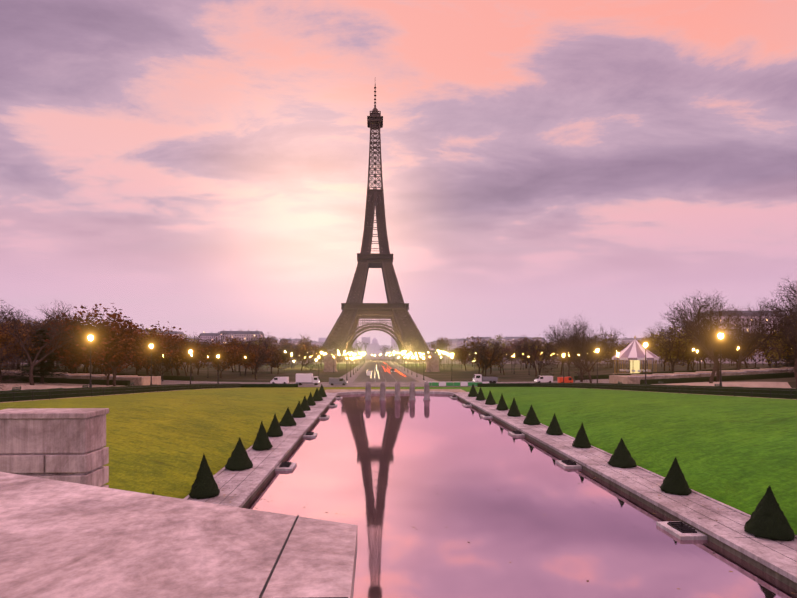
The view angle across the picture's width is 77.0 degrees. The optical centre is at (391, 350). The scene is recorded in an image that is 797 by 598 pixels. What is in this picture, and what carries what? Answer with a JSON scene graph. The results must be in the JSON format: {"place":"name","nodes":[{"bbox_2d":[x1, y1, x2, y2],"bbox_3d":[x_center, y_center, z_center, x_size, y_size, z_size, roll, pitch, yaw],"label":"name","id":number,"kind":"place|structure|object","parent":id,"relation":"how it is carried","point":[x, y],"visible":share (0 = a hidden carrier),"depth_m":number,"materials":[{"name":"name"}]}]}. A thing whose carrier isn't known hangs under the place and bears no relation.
{"place":"outdoors","nodes":[
{"label":"outdoors","id":0,"kind":"place"},
{"bbox_2d":[161,361,608,386],"bbox_3d":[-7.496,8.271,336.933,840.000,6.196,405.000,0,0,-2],"label":"roads","id":1,"kind":"structure","parent":0,"point":[359,378],"depth_m":166.41,"materials":[{"name":"grey asphalt"}]},
{"bbox_2d":[270,377,288,383],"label":"white van","id":2,"kind":"object","parent":1,"relation":"on","point":[283,380],"visible":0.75,"depth_m":146.06,"materials":[{"name":"white paint"}]},
{"bbox_2d":[296,374,319,384],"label":"white box truck","id":3,"kind":"object","parent":1,"relation":"on","point":[301,379],"visible":0.94,"depth_m":140.71,"materials":[{"name":"white paint"}]},
{"bbox_2d":[424,382,488,385],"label":"site barriers","id":4,"kind":"object","parent":1,"relation":"on","point":[453,383],"visible":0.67,"depth_m":137.55,"materials":[{"name":"green"}]},
{"bbox_2d":[473,374,497,382],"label":"tipper truck","id":5,"kind":"object","parent":1,"relation":"on","point":[478,378],"visible":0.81,"depth_m":147.36,"materials":[{"name":"white paint"}]},
{"bbox_2d":[534,376,552,382],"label":"white van","id":6,"kind":"object","parent":1,"relation":"on","point":[547,379],"visible":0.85,"depth_m":149.16,"materials":[{"name":"white paint"}]},
{"bbox_2d":[0,238,795,358],"bbox_3d":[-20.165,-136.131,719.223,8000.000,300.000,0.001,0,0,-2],"label":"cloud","id":7,"kind":"structure","parent":0,"point":[382,295],"depth_m":719.88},
{"bbox_2d":[0,351,796,534],"bbox_3d":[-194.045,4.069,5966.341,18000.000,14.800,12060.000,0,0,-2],"label":"ground","id":8,"kind":"structure","parent":0,"point":[738,452],"depth_m":42.07,"materials":[{"name":"green plant"}]},
{"bbox_2d":[0,339,30,389],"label":"bare tree","id":9,"kind":"object","parent":8,"relation":"on","point":[3,349],"visible":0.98,"depth_m":91.83,"materials":[{"name":"brown plant"}]},
{"bbox_2d":[0,317,36,361],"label":"autumn tree","id":10,"kind":"object","parent":8,"relation":"on","point":[4,339],"visible":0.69,"depth_m":103.15,"materials":[{"name":"brown plant"}]},
{"bbox_2d":[0,314,44,381],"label":"autumn tree","id":11,"kind":"object","parent":8,"relation":"on","point":[19,347],"visible":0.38,"depth_m":108.36,"materials":[{"name":"brown plant"}]},
{"bbox_2d":[1,311,58,369],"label":"bare tree","id":12,"kind":"object","parent":8,"relation":"on","point":[33,325],"visible":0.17,"depth_m":129.05,"materials":[{"name":"brown plant"}]},
{"bbox_2d":[10,328,78,383],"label":"conifer tree","id":13,"kind":"object","parent":8,"relation":"on","point":[42,372],"visible":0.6,"depth_m":108.67,"materials":[{"name":"green plant"}]},
{"bbox_2d":[26,321,79,371],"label":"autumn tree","id":14,"kind":"object","parent":8,"relation":"on","point":[49,344],"visible":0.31,"depth_m":120.37,"materials":[{"name":"brown plant"}]},
{"bbox_2d":[0,408,108,487],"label":"stone pier","id":15,"kind":"structure","parent":8,"relation":"on","point":[65,444],"depth_m":19.07,"materials":[{"name":"grey stone"}]},
{"bbox_2d":[0,299,114,384],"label":"bare tree","id":16,"kind":"object","parent":8,"relation":"on","point":[33,364],"visible":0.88,"depth_m":99.50,"materials":[{"name":"brown plant"}]},
{"bbox_2d":[2,375,130,385],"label":"hedge","id":17,"kind":"object","parent":8,"relation":"on","point":[79,381],"visible":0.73,"depth_m":117.82,"materials":[{"name":"green plant"}]},
{"bbox_2d":[37,319,96,372],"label":"autumn tree","id":18,"kind":"object","parent":8,"relation":"on","point":[73,362],"visible":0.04,"depth_m":134.70,"materials":[{"name":"brown plant"}]},
{"bbox_2d":[1,370,160,385],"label":"terrace wall","id":19,"kind":"structure","parent":8,"relation":"on","point":[137,380],"depth_m":121.13,"materials":[{"name":"stone"}]},
{"bbox_2d":[1,369,193,380],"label":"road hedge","id":20,"kind":"object","parent":8,"relation":"on","point":[183,378],"depth_m":154.05,"materials":[{"name":"green plant"}]},
{"bbox_2d":[38,303,169,385],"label":"autumn tree","id":21,"kind":"object","parent":8,"relation":"on","point":[100,348],"visible":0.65,"depth_m":106.37,"materials":[{"name":"brown plant"}]},
{"bbox_2d":[67,316,153,373],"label":"autumn tree","id":22,"kind":"object","parent":8,"relation":"on","point":[129,322],"visible":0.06,"depth_m":122.77,"materials":[{"name":"brown plant"}]},
{"bbox_2d":[70,319,155,385],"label":"autumn tree","id":23,"kind":"object","parent":8,"relation":"on","point":[124,351],"visible":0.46,"depth_m":111.67,"materials":[{"name":"brown plant"}]},
{"bbox_2d":[0,383,240,401],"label":"hedge","id":24,"kind":"object","parent":8,"relation":"on","point":[26,394],"visible":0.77,"depth_m":62.14,"materials":[{"name":"green plant"}]},
{"bbox_2d":[95,321,192,375],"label":"autumn tree","id":25,"kind":"object","parent":8,"relation":"on","point":[169,342],"visible":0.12,"depth_m":147.63,"materials":[{"name":"brown plant"}]},
{"bbox_2d":[121,334,184,375],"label":"tree","id":26,"kind":"object","parent":8,"relation":"on","point":[156,366],"visible":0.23,"depth_m":145.70,"materials":[{"name":"brown plant"}]},
{"bbox_2d":[126,329,181,373],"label":"autumn tree","id":27,"kind":"object","parent":8,"relation":"on","point":[147,335],"visible":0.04,"depth_m":156.06,"materials":[{"name":"brown plant"}]},
{"bbox_2d":[0,472,356,597],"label":"stone ledge","id":28,"kind":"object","parent":8,"relation":"on","point":[61,539],"depth_m":6.03,"materials":[{"name":"stone"}]},
{"bbox_2d":[156,334,201,375],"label":"autumn tree","id":29,"kind":"object","parent":8,"relation":"on","point":[185,361],"visible":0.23,"depth_m":166.48,"materials":[{"name":"brown plant"}]},
{"bbox_2d":[158,334,205,375],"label":"autumn tree","id":30,"kind":"object","parent":8,"relation":"on","point":[195,351],"visible":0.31,"depth_m":163.09,"materials":[{"name":"brown plant"}]},
{"bbox_2d":[179,343,222,374],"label":"autumn tree","id":31,"kind":"object","parent":8,"relation":"on","point":[198,367],"visible":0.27,"depth_m":195.58,"materials":[{"name":"brown plant"}]},
{"bbox_2d":[196,340,247,377],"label":"autumn tree","id":32,"kind":"object","parent":8,"relation":"on","point":[234,360],"visible":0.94,"depth_m":174.96,"materials":[{"name":"brown plant"}]},
{"bbox_2d":[199,337,244,375],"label":"autumn tree","id":33,"kind":"object","parent":8,"relation":"on","point":[229,349],"visible":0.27,"depth_m":191.26,"materials":[{"name":"brown plant"}]},
{"bbox_2d":[230,342,280,370],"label":"autumn tree","id":34,"kind":"object","parent":8,"relation":"on","point":[248,362],"visible":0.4,"depth_m":202.93,"materials":[{"name":"brown plant"}]},
{"bbox_2d":[238,333,288,379],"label":"bare tree","id":35,"kind":"object","parent":8,"relation":"on","point":[258,355],"visible":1,"depth_m":170.85,"materials":[{"name":"brown plant"}]},
{"bbox_2d":[242,384,297,386],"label":"hedge","id":36,"kind":"object","parent":8,"relation":"on","point":[269,385],"visible":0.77,"depth_m":131.69,"materials":[{"name":"green plant"}]},
{"bbox_2d":[260,332,291,350],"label":"autumn tree","id":37,"kind":"object","parent":8,"relation":"on","point":[270,340],"depth_m":528.14,"materials":[{"name":"brown plant"}]},
{"bbox_2d":[263,344,297,373],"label":"autumn tree","id":38,"kind":"object","parent":8,"relation":"on","point":[286,355],"visible":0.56,"depth_m":228.23,"materials":[{"name":"brown plant"}]},
{"bbox_2d":[288,342,316,364],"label":"autumn tree","id":39,"kind":"object","parent":8,"relation":"on","point":[300,353],"depth_m":350.64,"materials":[{"name":"brown plant"}]},
{"bbox_2d":[290,345,320,370],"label":"bare tree","id":40,"kind":"object","parent":8,"relation":"on","point":[306,354],"visible":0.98,"depth_m":280.09,"materials":[{"name":"brown plant"}]},
{"bbox_2d":[323,348,336,371],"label":"bridge pylon","id":41,"kind":"object","parent":8,"relation":"on","point":[328,362],"visible":0.98,"depth_m":261.49,"materials":[{"name":"stone"}]},
{"bbox_2d":[319,337,398,354],"bbox_3d":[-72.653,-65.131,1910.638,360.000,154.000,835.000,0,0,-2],"label":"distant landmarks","id":42,"kind":"object","parent":8,"relation":"on","point":[373,350],"depth_m":1499.96,"materials":[{"name":"grey"}]},
{"bbox_2d":[312,84,431,361],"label":"tower","id":43,"kind":"structure","parent":8,"relation":"on","point":[354,311],"depth_m":563.16,"materials":[{"name":"metal"}]},
{"bbox_2d":[7,350,762,374],"bbox_3d":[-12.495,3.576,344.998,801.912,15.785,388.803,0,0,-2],"label":"distant lamps","id":44,"kind":"object","parent":8,"relation":"on","point":[321,352],"visible":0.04,"depth_m":372.50,"materials":[{"name":"yellow metal"}]},
{"bbox_2d":[0,383,796,400],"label":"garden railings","id":45,"kind":"object","parent":8,"relation":"on","point":[164,388],"visible":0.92,"depth_m":65.21,"materials":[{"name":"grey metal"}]},
{"bbox_2d":[396,333,421,362],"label":"bare tree","id":46,"kind":"object","parent":8,"relation":"on","point":[410,347],"depth_m":489.07,"materials":[{"name":"brown plant"}]},
{"bbox_2d":[425,348,439,371],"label":"bridge pylon","id":47,"kind":"object","parent":8,"relation":"on","point":[432,363],"visible":1,"depth_m":263.28,"materials":[{"name":"stone"}]},
{"bbox_2d":[430,336,451,352],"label":"autumn tree","id":48,"kind":"object","parent":8,"relation":"on","point":[443,345],"depth_m":643.97,"materials":[{"name":"brown plant"}]},
{"bbox_2d":[449,345,470,370],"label":"autumn tree","id":49,"kind":"object","parent":8,"relation":"on","point":[458,353],"visible":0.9,"depth_m":279.43,"materials":[{"name":"brown plant"}]},
{"bbox_2d":[142,309,785,362],"bbox_3d":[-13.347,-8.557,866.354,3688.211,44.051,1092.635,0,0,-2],"label":"city blocks","id":50,"kind":"structure","parent":8,"relation":"on","point":[241,334],"depth_m":588.46,"materials":[{"name":"grey concrete"}]},
{"bbox_2d":[460,334,505,373],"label":"yellow tree","id":51,"kind":"object","parent":8,"relation":"on","point":[471,349],"visible":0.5,"depth_m":212.63,"materials":[{"name":"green plant"}]},
{"bbox_2d":[470,346,499,375],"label":"autumn tree","id":52,"kind":"object","parent":8,"relation":"on","point":[483,363],"visible":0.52,"depth_m":208.53,"materials":[{"name":"brown plant"}]},
{"bbox_2d":[461,337,510,376],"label":"bare tree","id":53,"kind":"object","parent":8,"relation":"on","point":[482,353],"visible":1,"depth_m":196.21,"materials":[{"name":"brown plant"}]},
{"bbox_2d":[184,391,796,589],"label":"basin walkways","id":54,"kind":"structure","parent":8,"relation":"on","point":[776,559],"depth_m":27.47,"materials":[{"name":"stone"}]},
{"bbox_2d":[189,454,219,498],"bbox_3d":[-9.565,6.333,25.642,1.555,2.169,1.459,-1,-1,-43],"label":"topiary cone","id":55,"kind":"object","parent":54,"relation":"on","point":[204,485],"visible":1,"depth_m":25.28,"materials":[{"name":"green plant"}]},
{"bbox_2d":[224,437,252,470],"bbox_3d":[-9.607,6.436,31.656,1.750,1.961,1.771,2,-1,0],"label":"topiary cone","id":56,"kind":"object","parent":54,"relation":"on","point":[239,459],"visible":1,"depth_m":31.24,"materials":[{"name":"green plant"}]},
{"bbox_2d":[252,421,272,449],"bbox_3d":[-9.751,6.347,37.854,1.585,2.140,1.519,-2,-1,35],"label":"topiary cone","id":57,"kind":"object","parent":54,"relation":"on","point":[262,441],"visible":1,"depth_m":37.47,"materials":[{"name":"green plant"}]},
{"bbox_2d":[267,414,282,436],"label":"topiary cone","id":58,"kind":"object","parent":54,"relation":"on","point":[274,429],"visible":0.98,"depth_m":43.27,"materials":[{"name":"green plant"}]},
{"bbox_2d":[279,407,295,425],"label":"topiary cone","id":59,"kind":"object","parent":54,"relation":"on","point":[287,419],"visible":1,"depth_m":49.41,"materials":[{"name":"green plant"}]},
{"bbox_2d":[292,401,305,417],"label":"topiary cone","id":60,"kind":"object","parent":54,"relation":"on","point":[298,412],"visible":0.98,"depth_m":55.57,"materials":[{"name":"green plant"}]},
{"bbox_2d":[507,398,520,416],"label":"topiary cone","id":61,"kind":"object","parent":54,"relation":"on","point":[514,411],"visible":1,"depth_m":56.55,"materials":[{"name":"green plant"}]},
{"bbox_2d":[523,404,540,424],"bbox_3d":[14.200,6.411,50.610,1.724,2.011,1.628,0,1,44],"label":"topiary cone","id":62,"kind":"object","parent":54,"relation":"on","point":[531,418],"visible":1,"depth_m":50.21,"materials":[{"name":"green plant"}]},
{"bbox_2d":[546,413,562,434],"bbox_3d":[14.514,6.474,44.473,1.431,1.887,1.492,2,-2,-21],"label":"topiary cone","id":63,"kind":"object","parent":54,"relation":"on","point":[554,428],"visible":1,"depth_m":44.12,"materials":[{"name":"green plant"}]},
{"bbox_2d":[572,422,590,447],"bbox_3d":[14.709,6.462,38.600,1.472,1.912,1.389,1,1,-44],"label":"topiary cone","id":64,"kind":"object","parent":54,"relation":"on","point":[581,440],"visible":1,"depth_m":38.28,"materials":[{"name":"green plant"}]},
{"bbox_2d":[607,438,636,467],"bbox_3d":[14.880,6.513,32.328,1.692,1.808,1.749,-1,0,-37],"label":"topiary cone","id":65,"kind":"object","parent":54,"relation":"on","point":[621,457],"visible":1,"depth_m":31.94,"materials":[{"name":"green plant"}]},
{"bbox_2d":[659,457,691,494],"bbox_3d":[14.936,6.479,26.297,1.502,1.876,1.436,0,2,20],"label":"topiary cone","id":66,"kind":"object","parent":54,"relation":"on","point":[675,482],"visible":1,"depth_m":25.97,"materials":[{"name":"green plant"}]},
{"bbox_2d":[744,485,795,540],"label":"topiary cone","id":67,"kind":"object","parent":54,"relation":"on","point":[768,519],"visible":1,"depth_m":19.86,"materials":[{"name":"green plant"}]},
{"bbox_2d":[477,383,532,386],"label":"hedge","id":68,"kind":"object","parent":8,"relation":"on","point":[504,385],"visible":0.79,"depth_m":133.79,"materials":[{"name":"green plant"}]},
{"bbox_2d":[511,336,540,376],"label":"bare tree","id":69,"kind":"object","parent":8,"relation":"on","point":[532,352],"visible":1,"depth_m":191.48,"materials":[{"name":"brown plant"}]},
{"bbox_2d":[512,334,558,370],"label":"yellow tree","id":70,"kind":"object","parent":8,"relation":"on","point":[541,360],"visible":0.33,"depth_m":230.30,"materials":[{"name":"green plant"}]},
{"bbox_2d":[521,336,569,374],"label":"bare tree","id":71,"kind":"object","parent":8,"relation":"on","point":[545,363],"visible":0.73,"depth_m":201.17,"materials":[{"name":"brown plant"}]},
{"bbox_2d":[538,328,590,374],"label":"bare tree","id":72,"kind":"object","parent":8,"relation":"on","point":[556,350],"visible":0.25,"depth_m":192.86,"materials":[{"name":"brown plant"}]},
{"bbox_2d":[542,319,588,381],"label":"bare tree","id":73,"kind":"object","parent":8,"relation":"on","point":[554,339],"visible":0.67,"depth_m":151.50,"materials":[{"name":"brown plant"}]},
{"bbox_2d":[553,332,609,370],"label":"bare tree","id":74,"kind":"object","parent":8,"relation":"on","point":[592,355],"visible":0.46,"depth_m":169.95,"materials":[{"name":"brown plant"}]},
{"bbox_2d":[547,312,626,382],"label":"bare tree","id":75,"kind":"object","parent":8,"relation":"on","point":[576,344],"visible":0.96,"depth_m":134.87,"materials":[{"name":"brown plant"}]},
{"bbox_2d":[573,330,615,370],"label":"bare tree","id":76,"kind":"object","parent":8,"relation":"on","point":[592,340],"visible":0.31,"depth_m":210.99,"materials":[{"name":"brown plant"}]},
{"bbox_2d":[594,336,626,368],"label":"bare tree","id":77,"kind":"object","parent":8,"relation":"on","point":[614,346],"visible":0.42,"depth_m":242.77,"materials":[{"name":"brown plant"}]},
{"bbox_2d":[595,333,628,367],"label":"yellow tree","id":78,"kind":"object","parent":8,"relation":"on","point":[620,345],"visible":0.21,"depth_m":247.96,"materials":[{"name":"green plant"}]},
{"bbox_2d":[612,336,658,373],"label":"carousel","id":79,"kind":"object","parent":8,"relation":"on","point":[633,352],"visible":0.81,"depth_m":171.39,"materials":[{"name":"white"}]},
{"bbox_2d":[640,321,678,370],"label":"bare tree","id":80,"kind":"object","parent":8,"relation":"on","point":[666,343],"visible":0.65,"depth_m":174.87,"materials":[{"name":"brown plant"}]},
{"bbox_2d":[533,383,796,398],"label":"hedge","id":81,"kind":"object","parent":8,"relation":"on","point":[775,392],"visible":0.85,"depth_m":66.12,"materials":[{"name":"green plant"}]},
{"bbox_2d":[643,325,705,370],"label":"yellow tree","id":82,"kind":"object","parent":8,"relation":"on","point":[661,349],"visible":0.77,"depth_m":175.47,"materials":[{"name":"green plant"}]},
{"bbox_2d":[657,331,695,370],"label":"yellow tree","id":83,"kind":"object","parent":8,"relation":"on","point":[665,361],"visible":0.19,"depth_m":183.03,"materials":[{"name":"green plant"}]},
{"bbox_2d":[658,337,699,369],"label":"yellow tree","id":84,"kind":"object","parent":8,"relation":"on","point":[676,354],"visible":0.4,"depth_m":180.40,"materials":[{"name":"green plant"}]},
{"bbox_2d":[574,366,791,379],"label":"road hedge","id":85,"kind":"object","parent":8,"relation":"on","point":[606,376],"depth_m":159.28,"materials":[{"name":"green plant"}]},
{"bbox_2d":[662,292,734,381],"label":"bare tree","id":86,"kind":"object","parent":8,"relation":"on","point":[699,345],"visible":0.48,"depth_m":121.65,"materials":[{"name":"brown plant"}]},
{"bbox_2d":[609,367,793,383],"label":"terrace wall","id":87,"kind":"structure","parent":8,"relation":"on","point":[631,379],"depth_m":126.34,"materials":[{"name":"stone"}]},
{"bbox_2d":[673,330,739,368],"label":"bare tree","id":88,"kind":"object","parent":8,"relation":"on","point":[730,345],"visible":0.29,"depth_m":164.59,"materials":[{"name":"brown plant"}]},
{"bbox_2d":[659,291,760,382],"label":"bare tree","id":89,"kind":"object","parent":8,"relation":"on","point":[711,343],"visible":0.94,"depth_m":112.08,"materials":[{"name":"brown plant"}]},
{"bbox_2d":[640,372,794,383],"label":"hedge","id":90,"kind":"object","parent":8,"relation":"on","point":[724,378],"visible":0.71,"depth_m":123.06,"materials":[{"name":"green plant"}]},
{"bbox_2d":[698,333,747,363],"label":"bare tree","id":91,"kind":"object","parent":8,"relation":"on","point":[718,351],"visible":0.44,"depth_m":161.31,"materials":[{"name":"brown plant"}]},
{"bbox_2d":[700,323,769,368],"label":"bare tree","id":92,"kind":"object","parent":8,"relation":"on","point":[731,360],"visible":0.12,"depth_m":185.14,"materials":[{"name":"brown plant"}]},
{"bbox_2d":[721,330,758,367],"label":"bare tree","id":93,"kind":"object","parent":8,"relation":"on","point":[736,354],"visible":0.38,"depth_m":173.84,"materials":[{"name":"brown plant"}]},
{"bbox_2d":[719,297,792,369],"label":"bare tree","id":94,"kind":"object","parent":8,"relation":"on","point":[744,357],"visible":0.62,"depth_m":135.25,"materials":[{"name":"brown plant"}]},
{"bbox_2d":[734,330,783,367],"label":"yellow tree","id":95,"kind":"object","parent":8,"relation":"on","point":[751,354],"visible":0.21,"depth_m":168.23,"materials":[{"name":"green plant"}]},
{"bbox_2d":[740,328,789,367],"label":"bare tree","id":96,"kind":"object","parent":8,"relation":"on","point":[764,348],"visible":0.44,"depth_m":153.33,"materials":[{"name":"brown plant"}]},
{"bbox_2d":[751,297,796,360],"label":"bare tree","id":97,"kind":"object","parent":8,"relation":"on","point":[780,324],"visible":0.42,"depth_m":127.23,"materials":[{"name":"brown plant"}]},
{"bbox_2d":[751,294,796,359],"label":"bare tree","id":98,"kind":"object","parent":8,"relation":"on","point":[777,328],"visible":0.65,"depth_m":122.75,"materials":[{"name":"brown plant"}]},
{"bbox_2d":[758,278,796,387],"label":"bare tree","id":99,"kind":"object","parent":8,"relation":"on","point":[790,320],"visible":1,"depth_m":90.46,"materials":[{"name":"brown plant"}]},
{"bbox_2d":[758,319,796,366],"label":"yellow tree","id":100,"kind":"object","parent":8,"relation":"on","point":[769,353],"visible":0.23,"depth_m":142.38,"materials":[{"name":"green plant"}]},
{"bbox_2d":[759,281,796,328],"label":"bare tree","id":101,"kind":"object","parent":8,"relation":"on","point":[780,302],"visible":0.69,"depth_m":101.11,"materials":[{"name":"brown plant"}]},
{"bbox_2d":[763,319,796,376],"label":"bare tree","id":102,"kind":"object","parent":8,"relation":"on","point":[791,357],"visible":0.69,"depth_m":121.11,"materials":[{"name":"brown plant"}]},
{"bbox_2d":[767,322,796,358],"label":"yellow tree","id":103,"kind":"object","parent":8,"relation":"on","point":[784,346],"visible":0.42,"depth_m":132.50,"materials":[{"name":"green plant"}]},
{"bbox_2d":[0,122,796,362],"bbox_3d":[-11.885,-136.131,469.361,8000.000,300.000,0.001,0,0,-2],"label":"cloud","id":104,"kind":"structure","parent":0,"point":[388,263],"depth_m":469.36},
{"bbox_2d":[0,0,796,350],"label":"sky","id":105,"kind":"structure","parent":0,"point":[572,85],"materials":[{"name":"pink"}]},
{"bbox_2d":[245,394,796,597],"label":"basin water","id":106,"kind":"structure","parent":0,"point":[376,477],"depth_m":24.07,"materials":[{"name":"pink liquid"}]},
{"bbox_2d":[365,382,429,399],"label":"fountain pillars","id":107,"kind":"structure","parent":106,"relation":"in","point":[397,391],"depth_m":79.76,"materials":[{"name":"stone"}]},
{"bbox_2d":[275,396,706,539],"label":"fountain nozzles","id":108,"kind":"object","parent":106,"relation":"in","point":[680,530],"visible":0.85,"depth_m":32.79,"materials":[{"name":"white stone"}]},
{"bbox_2d":[218,406,796,593],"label":"fallen leaves","id":109,"kind":"object","parent":106,"relation":"on","point":[484,488],"visible":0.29,"depth_m":27.99,"materials":[{"name":"brown plant"}]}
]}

